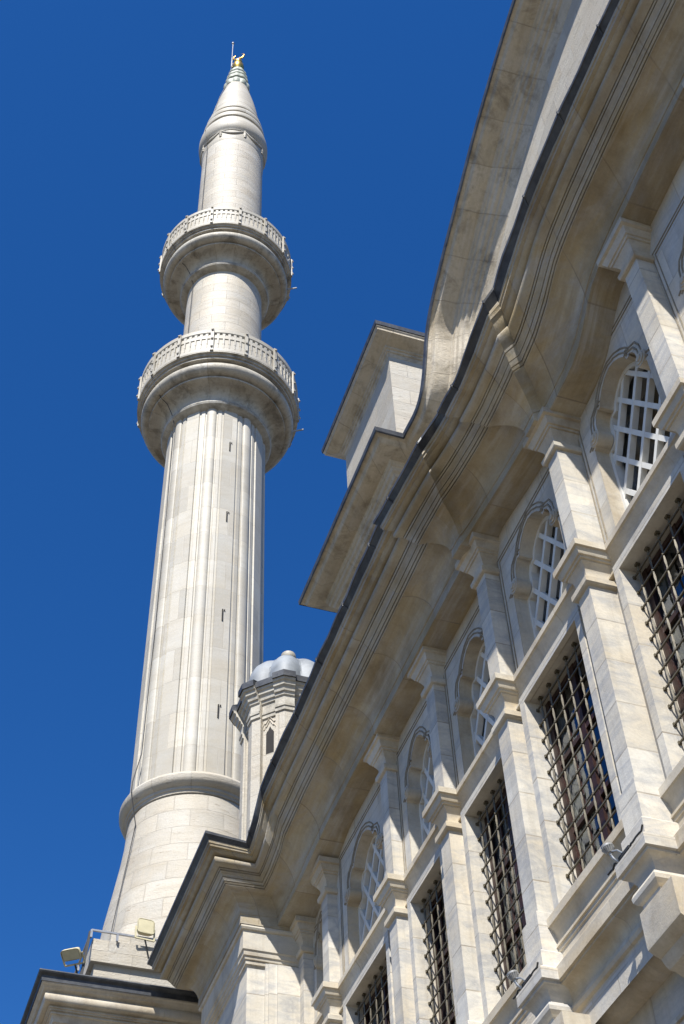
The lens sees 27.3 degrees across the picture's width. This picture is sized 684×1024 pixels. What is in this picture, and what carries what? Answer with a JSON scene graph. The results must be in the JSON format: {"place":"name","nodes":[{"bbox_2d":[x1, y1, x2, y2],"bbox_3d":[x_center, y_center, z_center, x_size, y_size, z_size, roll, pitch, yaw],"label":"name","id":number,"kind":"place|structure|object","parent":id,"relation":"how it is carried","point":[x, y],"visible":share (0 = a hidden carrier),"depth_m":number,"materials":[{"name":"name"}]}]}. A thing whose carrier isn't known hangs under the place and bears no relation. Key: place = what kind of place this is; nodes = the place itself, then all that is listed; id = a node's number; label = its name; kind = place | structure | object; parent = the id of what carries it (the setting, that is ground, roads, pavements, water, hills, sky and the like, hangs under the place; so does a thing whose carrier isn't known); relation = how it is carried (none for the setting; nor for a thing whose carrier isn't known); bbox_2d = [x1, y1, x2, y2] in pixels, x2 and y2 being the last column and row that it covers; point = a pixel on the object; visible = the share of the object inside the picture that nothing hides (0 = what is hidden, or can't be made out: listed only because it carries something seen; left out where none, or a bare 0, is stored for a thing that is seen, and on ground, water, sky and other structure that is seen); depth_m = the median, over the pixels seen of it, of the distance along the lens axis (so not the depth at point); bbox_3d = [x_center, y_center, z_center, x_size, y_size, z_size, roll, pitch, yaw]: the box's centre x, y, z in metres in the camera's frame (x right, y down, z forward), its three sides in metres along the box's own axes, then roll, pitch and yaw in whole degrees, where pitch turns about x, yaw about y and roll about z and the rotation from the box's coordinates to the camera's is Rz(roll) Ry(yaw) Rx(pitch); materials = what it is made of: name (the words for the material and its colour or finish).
{"place":"outdoors","nodes":[
{"label":"outdoors","id":0,"kind":"place"},
{"bbox_2d":[0,0,511,1023],"label":"sky","id":1,"kind":"structure","parent":0,"point":[367,111],"materials":[{"name":"blue"}]},
{"bbox_2d":[147,0,683,1023],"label":"mosque","id":2,"kind":"structure","parent":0,"point":[477,762],"depth_m":17.02,"materials":[{"name":"stone"}]},
{"bbox_2d":[229,651,313,840],"bbox_3d":[-1.038,5.177,27.545,2.284,6.660,2.284,13,-51,-13],"label":"stair turret","id":3,"kind":"object","parent":2,"relation":"on","point":[263,709],"visible":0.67,"depth_m":27.87,"materials":[{"name":"stone"}]},
{"bbox_2d":[266,727,273,753],"bbox_3d":[-1.396,4.408,27.337,0.170,0.670,0.001,-21,-52,15],"label":"slit window","id":4,"kind":"structure","parent":3,"relation":"in","point":[270,733],"depth_m":27.30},
{"bbox_2d":[314,880,382,1016],"bbox_3d":[0.000,6.923,22.057,0.750,2.800,2.000,13,-51,-13],"label":"arched window","id":5,"kind":"structure","parent":2,"relation":"in","point":[318,960],"depth_m":22.22,"materials":[{"name":"stone"}]},
{"bbox_2d":[339,785,420,973],"bbox_3d":[0.637,5.473,20.836,0.750,2.800,2.121,13,-51,-13],"label":"arched window","id":6,"kind":"structure","parent":2,"relation":"in","point":[367,871],"depth_m":21.23,"materials":[{"name":"stone"}]},
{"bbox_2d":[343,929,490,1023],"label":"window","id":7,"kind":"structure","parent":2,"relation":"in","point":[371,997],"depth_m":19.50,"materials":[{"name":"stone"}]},
{"bbox_2d":[396,701,492,873],"bbox_3d":[1.382,3.776,19.407,0.750,2.800,2.000,13,-51,-13],"label":"arched window","id":8,"kind":"structure","parent":2,"relation":"in","point":[421,788],"depth_m":19.71,"materials":[{"name":"stone"}]},
{"bbox_2d":[407,842,491,1023],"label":"window","id":9,"kind":"structure","parent":2,"relation":"in","point":[429,934],"depth_m":17.72,"materials":[{"name":"stone"}]},
{"bbox_2d":[443,600,546,787],"bbox_3d":[2.026,2.311,18.174,0.750,2.800,2.000,13,-51,-13],"label":"arched window","id":10,"kind":"structure","parent":2,"relation":"in","point":[474,730],"depth_m":18.53,"materials":[{"name":"stone"}]},
{"bbox_2d":[507,962,538,998],"bbox_3d":[1.743,4.532,13.813,0.153,0.193,0.639,13,-51,-13],"label":"spotlight","id":11,"kind":"object","parent":2,"relation":"attached to","point":[512,975],"visible":0.99,"depth_m":13.87,"materials":[{"name":"metal"}]},
{"bbox_2d":[460,686,597,1019],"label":"window","id":12,"kind":"structure","parent":2,"relation":"in","point":[497,906],"depth_m":16.34,"materials":[{"name":"stone"}]},
{"bbox_2d":[497,467,590,717],"bbox_3d":[2.622,0.715,16.826,0.750,2.800,2.000,13,-51,-13],"label":"arched window","id":13,"kind":"structure","parent":2,"relation":"in","point":[541,551],"depth_m":17.21,"materials":[{"name":"stone"}]},
{"bbox_2d":[519,553,683,908],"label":"window","id":14,"kind":"structure","parent":2,"relation":"in","point":[583,787],"depth_m":14.89,"materials":[{"name":"stone"}]},
{"bbox_2d":[601,824,642,875],"bbox_3d":[2.445,2.933,12.467,0.153,0.193,0.728,13,-51,-13],"label":"spotlight","id":15,"kind":"object","parent":2,"relation":"attached to","point":[607,848],"visible":0.98,"depth_m":12.54,"materials":[{"name":"metal"}]},
{"bbox_2d":[578,294,682,578],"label":"arched window","id":16,"kind":"structure","parent":2,"relation":"in","point":[624,451],"depth_m":16.03,"materials":[{"name":"stone"}]},
{"bbox_2d":[612,455,683,776],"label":"window","id":17,"kind":"structure","parent":2,"relation":"in","point":[653,602],"depth_m":13.95,"materials":[{"name":"stone"}]},
{"bbox_2d":[652,196,683,340],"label":"arched window","id":18,"kind":"structure","parent":2,"relation":"in","point":[681,282],"depth_m":15.11,"materials":[{"name":"stone"}]},
{"label":"ground","id":19,"kind":"structure","parent":0,"visible":0},
{"bbox_2d":[20,968,201,1023],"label":"portico","id":20,"kind":"structure","parent":19,"relation":"on","point":[59,997],"depth_m":25.07,"materials":[{"name":"stone"}]},
{"bbox_2d":[79,42,303,987],"bbox_3d":[-3.775,-0.416,41.105,5.152,66.275,5.165,13,-51,-13],"label":"minaret","id":21,"kind":"object","parent":19,"relation":"on","point":[218,410],"visible":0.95,"depth_m":38.91,"materials":[{"name":"stone"}]},
{"bbox_2d":[74,929,156,973],"bbox_3d":[-3.277,10.523,28.364,4.925,1.079,4.820,13,-51,-13],"label":"safety railing","id":22,"kind":"object","parent":21,"relation":"attached to","point":[86,946],"visible":0.42,"depth_m":26.80,"materials":[{"name":"grey metal"}]},
{"bbox_2d":[60,947,85,973],"bbox_3d":[-4.991,8.405,26.205,0.454,0.582,0.463,-15,-50,11],"label":"floodlight","id":23,"kind":"object","parent":22,"relation":"attached to","point":[72,954],"visible":0.96,"depth_m":26.22,"materials":[{"name":"beige metal"}]},
{"bbox_2d":[135,918,154,957],"bbox_3d":[-3.789,8.155,26.996,0.401,0.770,0.201,18,-52,-17],"label":"floodlight","id":24,"kind":"object","parent":22,"relation":"attached to","point":[144,927],"visible":1,"depth_m":27.05,"materials":[{"name":"beige metal"}]}
]}

